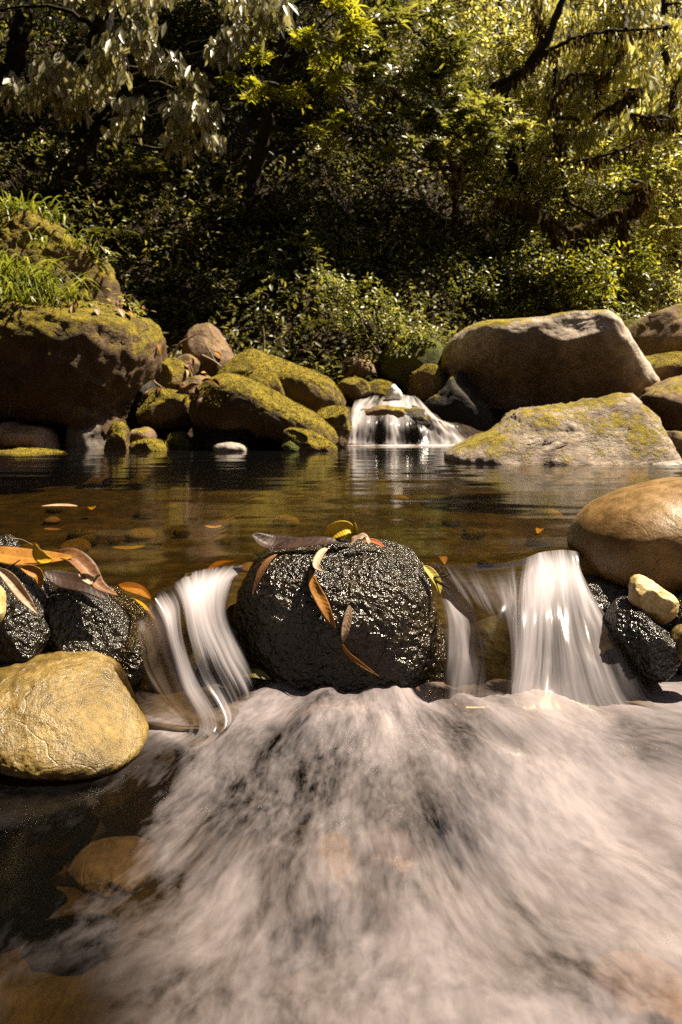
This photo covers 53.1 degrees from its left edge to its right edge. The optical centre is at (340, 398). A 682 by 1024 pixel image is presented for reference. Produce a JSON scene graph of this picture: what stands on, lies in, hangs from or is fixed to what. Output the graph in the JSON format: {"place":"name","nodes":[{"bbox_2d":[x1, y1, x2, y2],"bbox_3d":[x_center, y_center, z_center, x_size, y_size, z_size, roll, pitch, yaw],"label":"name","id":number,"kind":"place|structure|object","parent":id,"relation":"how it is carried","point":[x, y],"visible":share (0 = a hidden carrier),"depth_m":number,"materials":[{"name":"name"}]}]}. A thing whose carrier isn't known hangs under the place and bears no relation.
{"place":"outdoors","nodes":[
{"label":"outdoors","id":0,"kind":"place"},
{"bbox_2d":[0,674,681,1023],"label":"water","id":1,"kind":"structure","parent":0,"point":[280,853],"depth_m":0.86,"materials":[{"name":"liquid"}]},
{"bbox_2d":[0,651,148,780],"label":"rock","id":2,"kind":"object","parent":1,"relation":"on","point":[71,716],"visible":0.95,"depth_m":1.08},
{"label":"rock","id":3,"kind":"object","parent":2,"relation":"on","visible":0},
{"bbox_2d":[0,563,53,664],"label":"rock","id":4,"kind":"object","parent":3,"relation":"on","point":[25,633],"visible":0.51,"depth_m":1.21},
{"bbox_2d":[0,586,5,621],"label":"pebble","id":5,"kind":"object","parent":4,"relation":"on","point":[2,602],"visible":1,"depth_m":1.15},
{"bbox_2d":[0,568,36,613],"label":"fallen leaf","id":6,"kind":"object","parent":4,"relation":"on","point":[14,584],"visible":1,"depth_m":1.17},
{"bbox_2d":[21,565,43,588],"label":"fallen leaf","id":7,"kind":"object","parent":4,"relation":"on","point":[35,573],"visible":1,"depth_m":1.20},
{"bbox_2d":[0,546,73,565],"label":"fallen leaf","id":8,"kind":"object","parent":4,"relation":"on","point":[9,555],"visible":0.94,"depth_m":1.27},
{"bbox_2d":[32,544,52,563],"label":"fallen leaf","id":9,"kind":"object","parent":8,"relation":"on","point":[39,555],"visible":1,"depth_m":1.26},
{"bbox_2d":[134,565,252,741],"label":"water","id":10,"kind":"structure","parent":1,"relation":"on","point":[197,602],"depth_m":1.23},
{"bbox_2d":[0,444,681,600],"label":"water","id":11,"kind":"structure","parent":0,"point":[153,525],"depth_m":2.35,"materials":[{"name":"liquid"}]},
{"bbox_2d":[0,534,20,547],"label":"rock","id":12,"kind":"object","parent":11,"relation":"on","point":[6,540],"visible":0.39,"depth_m":1.49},
{"bbox_2d":[0,421,60,448],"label":"rock","id":13,"kind":"object","parent":11,"relation":"in","point":[14,435],"visible":0.65,"depth_m":4.66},
{"bbox_2d":[0,447,64,453],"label":"rock","id":14,"kind":"object","parent":11,"relation":"in","point":[21,450],"visible":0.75,"depth_m":4.48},
{"bbox_2d":[65,424,105,448],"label":"rock","id":15,"kind":"object","parent":11,"relation":"in","point":[91,437],"visible":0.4,"depth_m":4.83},
{"bbox_2d":[104,420,130,450],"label":"rock","id":16,"kind":"object","parent":11,"relation":"in","point":[118,435],"visible":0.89,"depth_m":4.72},
{"bbox_2d":[130,427,156,440],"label":"rock","id":17,"kind":"object","parent":11,"relation":"on","point":[141,433],"visible":0.65,"depth_m":4.90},
{"bbox_2d":[127,438,171,450],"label":"rock","id":18,"kind":"object","parent":11,"relation":"in","point":[149,444],"visible":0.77,"depth_m":4.66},
{"bbox_2d":[165,431,192,449],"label":"rock","id":19,"kind":"object","parent":11,"relation":"in","point":[178,440],"visible":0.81,"depth_m":4.82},
{"bbox_2d":[212,442,248,451],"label":"stone","id":20,"kind":"object","parent":11,"relation":"on","point":[229,447],"visible":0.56,"depth_m":4.59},
{"bbox_2d":[281,427,337,451],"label":"rock","id":21,"kind":"object","parent":11,"relation":"in","point":[306,440],"visible":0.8,"depth_m":4.64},
{"bbox_2d":[317,404,352,447],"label":"rock","id":22,"kind":"object","parent":11,"relation":"in","point":[337,417],"visible":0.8,"depth_m":4.96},
{"bbox_2d":[231,539,445,691],"bbox_3d":[-0.002,0.515,1.502,0.465,0.399,0.351,0,0,0],"label":"boulder","id":23,"kind":"object","parent":11,"relation":"in","point":[284,631],"visible":0.59,"depth_m":1.35,"materials":[{"name":"stone"}]},
{"bbox_2d":[252,554,276,593],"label":"fallen leaf","id":24,"kind":"object","parent":23,"relation":"on","point":[262,568],"visible":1,"depth_m":1.40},
{"bbox_2d":[251,533,299,548],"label":"fallen leaf","id":25,"kind":"object","parent":23,"relation":"on","point":[267,541],"visible":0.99,"depth_m":1.48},
{"bbox_2d":[273,536,348,548],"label":"fallen leaf","id":26,"kind":"object","parent":23,"relation":"on","point":[304,542],"visible":0.98,"depth_m":1.45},
{"bbox_2d":[312,547,327,571],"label":"fallen leaf","id":27,"kind":"object","parent":23,"relation":"on","point":[318,556],"visible":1,"depth_m":1.39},
{"bbox_2d":[308,570,334,626],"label":"fallen leaf","id":28,"kind":"object","parent":23,"relation":"on","point":[319,597],"visible":1,"depth_m":1.34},
{"bbox_2d":[322,520,354,539],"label":"fallen leaf","id":29,"kind":"object","parent":23,"relation":"on","point":[338,529],"visible":1,"depth_m":1.47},
{"bbox_2d":[341,604,351,641],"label":"fallen leaf","id":30,"kind":"object","parent":23,"relation":"on","point":[346,623],"visible":1,"depth_m":1.33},
{"bbox_2d":[341,642,377,675],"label":"fallen leaf","id":31,"kind":"object","parent":23,"relation":"on","point":[353,658],"visible":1,"depth_m":1.33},
{"bbox_2d":[423,565,441,596],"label":"fallen leaf","id":32,"kind":"object","parent":23,"relation":"on","point":[431,572],"visible":1,"depth_m":1.41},
{"bbox_2d":[666,431,681,454],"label":"rock","id":33,"kind":"object","parent":11,"relation":"in","point":[675,437],"visible":0.27,"depth_m":4.34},
{"bbox_2d":[0,0,681,693],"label":"ground","id":34,"kind":"structure","parent":0,"point":[498,650],"depth_m":8.42,"materials":[{"name":"soil"}]},
{"bbox_2d":[0,0,86,123],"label":"tree","id":35,"kind":"object","parent":34,"relation":"on","point":[21,28],"visible":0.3,"depth_m":8.71,"materials":[{"name":"green plant"}]},
{"bbox_2d":[0,127,103,213],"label":"shrub","id":36,"kind":"object","parent":34,"relation":"on","point":[25,191],"visible":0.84,"depth_m":7.58,"materials":[{"name":"green plant"}]},
{"bbox_2d":[0,300,166,437],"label":"boulder","id":37,"kind":"object","parent":34,"relation":"on","point":[83,367],"visible":0.9,"depth_m":4.72,"materials":[{"name":"stone"}]},
{"bbox_2d":[0,266,55,309],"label":"grass tuft","id":38,"kind":"object","parent":37,"relation":"on","point":[5,296],"visible":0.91,"depth_m":4.70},
{"bbox_2d":[0,246,76,300],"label":"grass tuft","id":39,"kind":"object","parent":37,"relation":"on","point":[5,263],"visible":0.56,"depth_m":4.89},
{"bbox_2d":[0,256,99,307],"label":"grass tuft","id":40,"kind":"object","parent":37,"relation":"on","point":[39,275],"visible":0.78,"depth_m":4.91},
{"bbox_2d":[8,270,100,302],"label":"grass tuft","id":41,"kind":"object","parent":37,"relation":"on","point":[47,285],"visible":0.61,"depth_m":4.96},
{"bbox_2d":[0,206,122,305],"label":"boulder","id":42,"kind":"object","parent":37,"relation":"on","point":[21,221],"visible":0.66,"depth_m":5.61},
{"bbox_2d":[0,188,53,221],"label":"grass tuft","id":43,"kind":"object","parent":42,"relation":"on","point":[18,203],"visible":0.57,"depth_m":5.61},
{"bbox_2d":[2,226,63,249],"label":"grass tuft","id":44,"kind":"object","parent":42,"relation":"on","point":[41,247],"visible":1,"depth_m":5.38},
{"bbox_2d":[5,191,65,224],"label":"grass tuft","id":45,"kind":"object","parent":42,"relation":"on","point":[34,207],"visible":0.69,"depth_m":5.67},
{"bbox_2d":[42,223,116,252],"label":"grass tuft","id":46,"kind":"object","parent":42,"relation":"on","point":[64,238],"visible":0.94,"depth_m":5.56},
{"bbox_2d":[68,237,119,274],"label":"plant","id":47,"kind":"object","parent":42,"relation":"on","point":[96,254],"visible":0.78,"depth_m":5.74,"materials":[{"name":"green plant"}]},
{"bbox_2d":[27,283,97,308],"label":"grass tuft","id":48,"kind":"object","parent":37,"relation":"on","point":[70,295],"visible":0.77,"depth_m":4.96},
{"bbox_2d":[106,288,155,323],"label":"plant","id":49,"kind":"object","parent":37,"relation":"on","point":[134,307],"visible":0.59,"depth_m":5.33,"materials":[{"name":"green plant"}]},
{"bbox_2d":[45,586,146,685],"bbox_3d":[-0.473,0.466,1.342,0.235,0.213,0.242,0,0,0],"label":"rock","id":50,"kind":"object","parent":34,"relation":"on","point":[77,621],"visible":0.5,"depth_m":1.26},
{"bbox_2d":[44,570,109,599],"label":"fallen leaf","id":51,"kind":"object","parent":50,"relation":"on","point":[68,580],"visible":0.85,"depth_m":1.29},
{"bbox_2d":[54,548,117,595],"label":"fallen leaf","id":52,"kind":"object","parent":50,"relation":"on","point":[81,562],"visible":0.94,"depth_m":1.27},
{"bbox_2d":[82,227,147,240],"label":"fern","id":53,"kind":"object","parent":34,"relation":"on","point":[133,233],"visible":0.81,"depth_m":7.56,"materials":[{"name":"green plant"}]},
{"bbox_2d":[9,0,256,131],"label":"tree","id":54,"kind":"object","parent":34,"relation":"on","point":[162,17],"visible":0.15,"depth_m":10.29,"materials":[{"name":"green plant"}]},
{"bbox_2d":[110,155,170,177],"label":"fern","id":55,"kind":"object","parent":34,"relation":"on","point":[139,169],"visible":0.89,"depth_m":8.19,"materials":[{"name":"green plant"}]},
{"bbox_2d":[105,232,176,286],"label":"shrub","id":56,"kind":"object","parent":34,"relation":"on","point":[118,270],"visible":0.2,"depth_m":7.40,"materials":[{"name":"green plant"}]},
{"bbox_2d":[128,380,156,428],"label":"rock","id":57,"kind":"object","parent":34,"relation":"on","point":[132,418],"visible":0.3,"depth_m":5.35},
{"bbox_2d":[94,145,195,203],"bbox_3d":[-2.647,-2.386,8.462,1.682,1.263,0.978,0,0,0],"label":"shrub","id":58,"kind":"object","parent":34,"relation":"on","point":[120,173],"visible":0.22,"depth_m":8.18,"materials":[{"name":"green plant"}]},
{"bbox_2d":[0,0,298,211],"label":"tree","id":59,"kind":"object","parent":34,"relation":"on","point":[66,90],"visible":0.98,"depth_m":6.93,"materials":[{"name":"green plant"}]},
{"bbox_2d":[136,388,191,428],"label":"rock","id":60,"kind":"object","parent":34,"relation":"on","point":[167,408],"visible":0.8,"depth_m":5.17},
{"bbox_2d":[155,357,193,389],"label":"rock","id":61,"kind":"object","parent":34,"relation":"on","point":[173,375],"visible":0.5,"depth_m":5.71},
{"bbox_2d":[177,354,200,375],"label":"rock","id":62,"kind":"object","parent":61,"relation":"on","point":[186,358],"visible":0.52,"depth_m":5.91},
{"bbox_2d":[127,264,238,321],"bbox_3d":[-1.672,-1.098,7.197,1.448,0.645,0.510,0,0,24],"label":"shrub","id":63,"kind":"object","parent":34,"relation":"on","point":[197,296],"visible":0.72,"depth_m":7.22,"materials":[{"name":"green plant"}]},
{"bbox_2d":[179,375,210,394],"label":"rock","id":64,"kind":"object","parent":34,"relation":"on","point":[197,379],"visible":0.34,"depth_m":5.47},
{"bbox_2d":[181,323,233,376],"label":"boulder","id":65,"kind":"object","parent":34,"relation":"on","point":[210,336],"visible":0.65,"depth_m":6.06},
{"bbox_2d":[174,201,244,268],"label":"shrub","id":66,"kind":"object","parent":34,"relation":"on","point":[203,243],"visible":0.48,"depth_m":7.84,"materials":[{"name":"green plant"}]},
{"bbox_2d":[177,204,246,219],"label":"fern","id":67,"kind":"object","parent":34,"relation":"on","point":[228,209],"visible":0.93,"depth_m":7.99,"materials":[{"name":"green plant"}]},
{"bbox_2d":[205,429,257,448],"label":"rock","id":68,"kind":"object","parent":34,"relation":"on","point":[248,439],"visible":0.31,"depth_m":4.86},
{"bbox_2d":[179,286,286,333],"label":"shrub","id":69,"kind":"object","parent":34,"relation":"on","point":[231,309],"visible":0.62,"depth_m":7.25,"materials":[{"name":"green plant"}]},
{"bbox_2d":[188,372,338,445],"bbox_3d":[-0.557,0.131,5.101,1.136,0.642,0.858,0,0,0],"label":"boulder","id":70,"kind":"object","parent":34,"relation":"on","point":[236,401],"visible":0.88,"depth_m":4.73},
{"bbox_2d":[225,229,325,307],"bbox_3d":[-0.728,-1.398,7.496,1.126,0.886,0.516,0,0,0],"label":"shrub","id":71,"kind":"object","parent":34,"relation":"on","point":[266,274],"visible":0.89,"depth_m":7.49,"materials":[{"name":"green plant"}]},
{"bbox_2d":[217,348,345,412],"bbox_3d":[-0.491,-0.113,5.746,1.084,0.611,0.828,0,0,0],"label":"boulder","id":72,"kind":"object","parent":34,"relation":"on","point":[314,390],"visible":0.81,"depth_m":5.43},
{"bbox_2d":[244,367,286,395],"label":"rock","id":73,"kind":"object","parent":72,"relation":"on","point":[268,376],"visible":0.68,"depth_m":5.27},
{"bbox_2d":[154,0,409,199],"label":"tree","id":74,"kind":"object","parent":34,"relation":"on","point":[292,48],"visible":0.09,"depth_m":9.85,"materials":[{"name":"green plant"}]},
{"bbox_2d":[215,0,380,228],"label":"tree","id":75,"kind":"object","parent":34,"relation":"on","point":[274,93],"visible":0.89,"depth_m":7.55,"materials":[{"name":"green plant"}]},
{"bbox_2d":[264,201,385,279],"bbox_3d":[-0.154,-1.838,8.073,1.509,1.110,0.748,0,0,-19],"label":"shrub","id":76,"kind":"object","parent":34,"relation":"on","point":[337,243],"visible":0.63,"depth_m":8.05,"materials":[{"name":"green plant"}]},
{"bbox_2d":[299,319,350,329],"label":"fern","id":77,"kind":"object","parent":34,"relation":"on","point":[318,325],"visible":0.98,"depth_m":6.84,"materials":[{"name":"green plant"}]},
{"bbox_2d":[0,0,681,402],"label":"undergrowth","id":78,"kind":"object","parent":34,"relation":"on","point":[274,246],"visible":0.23,"depth_m":8.30,"materials":[{"name":"green plant"}]},
{"bbox_2d":[338,377,371,402],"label":"rock","id":79,"kind":"object","parent":34,"relation":"on","point":[353,389],"visible":0.9,"depth_m":5.95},
{"bbox_2d":[335,354,379,381],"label":"rock","id":80,"kind":"object","parent":34,"relation":"on","point":[362,367],"visible":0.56,"depth_m":6.59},
{"bbox_2d":[306,262,455,350],"bbox_3d":[0.478,-0.820,6.811,1.539,1.058,1.123,0,0,18],"label":"bush","id":81,"kind":"object","parent":34,"relation":"on","point":[379,336],"visible":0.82,"depth_m":6.87,"materials":[{"name":"green plant"}]},
{"bbox_2d":[350,405,441,443],"bbox_3d":[0.585,0.314,5.748,1.171,0.528,0.848,0,0,0],"label":"rock","id":82,"kind":"object","parent":34,"relation":"on","point":[413,431],"visible":0.21,"depth_m":5.34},
{"bbox_2d":[366,405,409,417],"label":"rock","id":83,"kind":"object","parent":82,"relation":"on","point":[380,410],"visible":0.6,"depth_m":5.36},
{"bbox_2d":[348,394,466,444],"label":"waterfall","id":84,"kind":"structure","parent":82,"relation":"on","point":[439,432],"depth_m":5.27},
{"bbox_2d":[369,379,392,400],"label":"rock","id":85,"kind":"object","parent":84,"relation":"on","point":[380,387],"visible":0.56,"depth_m":6.15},
{"bbox_2d":[385,384,402,400],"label":"stone","id":86,"kind":"object","parent":84,"relation":"on","point":[394,392],"visible":0.88,"depth_m":5.83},
{"bbox_2d":[375,336,442,393],"bbox_3d":[0.686,-0.307,6.903,0.752,0.651,0.922,0,0,0],"label":"rock","id":87,"kind":"object","parent":34,"relation":"on","point":[397,371],"visible":0.6,"depth_m":6.51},
{"bbox_2d":[388,302,449,357],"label":"bush","id":88,"kind":"object","parent":87,"relation":"on","point":[419,326],"visible":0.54,"depth_m":6.68,"materials":[{"name":"green plant"}]},
{"bbox_2d":[406,363,446,401],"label":"rock","id":89,"kind":"object","parent":34,"relation":"on","point":[426,381],"visible":0.86,"depth_m":6.24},
{"bbox_2d":[312,0,544,238],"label":"tree","id":90,"kind":"object","parent":34,"relation":"on","point":[434,62],"visible":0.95,"depth_m":8.13,"materials":[{"name":"green plant"}]},
{"bbox_2d":[390,217,479,275],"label":"shrub","id":91,"kind":"object","parent":34,"relation":"on","point":[441,248],"visible":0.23,"depth_m":8.52,"materials":[{"name":"green plant"}]},
{"bbox_2d":[300,0,580,213],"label":"tree","id":92,"kind":"object","parent":34,"relation":"on","point":[390,99],"visible":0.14,"depth_m":9.98,"materials":[{"name":"green plant"}]},
{"bbox_2d":[422,372,494,427],"bbox_3d":[1.024,0.129,6.098,0.651,0.726,0.706,0,0,0],"label":"rock","id":93,"kind":"object","parent":34,"relation":"on","point":[457,397],"visible":0.49,"depth_m":5.79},
{"bbox_2d":[377,0,577,255],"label":"tree","id":94,"kind":"object","parent":34,"relation":"on","point":[484,78],"visible":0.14,"depth_m":10.52,"materials":[{"name":"green plant"}]},
{"bbox_2d":[434,252,520,319],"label":"shrub","id":95,"kind":"object","parent":34,"relation":"on","point":[489,291],"visible":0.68,"depth_m":8.05,"materials":[{"name":"green plant"}]},
{"bbox_2d":[416,0,608,263],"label":"tree","id":96,"kind":"object","parent":34,"relation":"on","point":[527,161],"visible":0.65,"depth_m":8.89,"materials":[{"name":"green plant"}]},
{"bbox_2d":[489,193,563,296],"bbox_3d":[2.507,-1.973,9.154,1.093,1.333,0.822,0,0,31],"label":"shrub","id":97,"kind":"object","parent":34,"relation":"on","point":[526,228],"visible":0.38,"depth_m":9.01,"materials":[{"name":"green plant"}]},
{"bbox_2d":[489,231,584,318],"bbox_3d":[2.395,-1.374,8.335,1.150,1.235,1.008,0,0,18],"label":"shrub","id":98,"kind":"object","parent":34,"relation":"on","point":[524,304],"visible":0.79,"depth_m":8.29,"materials":[{"name":"green plant"}]},
{"bbox_2d":[441,309,659,409],"bbox_3d":[1.988,-0.054,6.778,2.074,1.490,1.990,0,0,0],"label":"boulder","id":99,"kind":"object","parent":34,"relation":"on","point":[551,359],"visible":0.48,"depth_m":5.95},
{"bbox_2d":[444,392,681,464],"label":"rock","id":100,"kind":"object","parent":34,"relation":"on","point":[619,428],"visible":0.6,"depth_m":3.81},
{"bbox_2d":[448,0,681,235],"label":"tree","id":101,"kind":"object","parent":34,"relation":"on","point":[611,97],"visible":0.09,"depth_m":10.89,"materials":[{"name":"green plant"}]},
{"bbox_2d":[454,0,681,238],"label":"tree","id":102,"kind":"object","parent":34,"relation":"on","point":[616,34],"visible":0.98,"depth_m":8.94,"materials":[{"name":"green plant"}]},
{"bbox_2d":[476,134,681,311],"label":"tree","id":103,"kind":"object","parent":34,"relation":"on","point":[635,207],"visible":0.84,"depth_m":8.37,"materials":[{"name":"green plant"}]},
{"bbox_2d":[534,243,624,314],"bbox_3d":[2.848,-1.026,8.077,0.985,1.603,0.856,0,0,28],"label":"shrub","id":104,"kind":"object","parent":34,"relation":"on","point":[585,296],"visible":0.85,"depth_m":7.96,"materials":[{"name":"green plant"}]},
{"bbox_2d":[585,575,628,613],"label":"rock","id":105,"kind":"object","parent":34,"relation":"on","point":[605,593],"visible":0.22,"depth_m":1.50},
{"bbox_2d":[555,0,681,317],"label":"tree","id":106,"kind":"object","parent":34,"relation":"on","point":[665,223],"visible":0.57,"depth_m":9.45,"materials":[{"name":"green plant"}]},
{"bbox_2d":[567,477,681,592],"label":"boulder","id":107,"kind":"object","parent":34,"relation":"on","point":[621,536],"visible":0.79,"depth_m":1.53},
{"bbox_2d":[603,288,656,326],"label":"shrub","id":108,"kind":"object","parent":34,"relation":"on","point":[624,315],"visible":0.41,"depth_m":8.03,"materials":[{"name":"green plant"}]},
{"bbox_2d":[604,596,680,682],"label":"rock","id":109,"kind":"object","parent":34,"relation":"on","point":[648,645],"visible":0.86,"depth_m":1.30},
{"bbox_2d":[628,574,678,624],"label":"stone","id":110,"kind":"object","parent":109,"relation":"on","point":[652,600],"visible":0.94,"depth_m":1.33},
{"bbox_2d":[670,624,681,660],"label":"stone","id":111,"kind":"object","parent":109,"relation":"on","point":[676,634],"visible":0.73,"depth_m":1.29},
{"bbox_2d":[610,249,677,318],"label":"shrub","id":112,"kind":"object","parent":34,"relation":"on","point":[635,297],"visible":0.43,"depth_m":9.03,"materials":[{"name":"green plant"}]},
{"bbox_2d":[627,303,681,355],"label":"boulder","id":113,"kind":"object","parent":34,"relation":"on","point":[661,333],"visible":0.45,"depth_m":7.35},
{"bbox_2d":[639,375,681,431],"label":"rock","id":114,"kind":"object","parent":34,"relation":"on","point":[662,400],"visible":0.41,"depth_m":5.30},
{"bbox_2d":[645,351,681,380],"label":"rock","id":115,"kind":"object","parent":34,"relation":"on","point":[667,365],"visible":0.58,"depth_m":6.53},
{"bbox_2d":[659,590,681,674],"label":"rock","id":116,"kind":"object","parent":34,"relation":"on","point":[672,624],"visible":0.07,"depth_m":1.41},
{"bbox_2d":[431,550,646,706],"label":"water","id":117,"kind":"structure","parent":0,"point":[564,642],"depth_m":1.34,"materials":[{"name":"liquid"}]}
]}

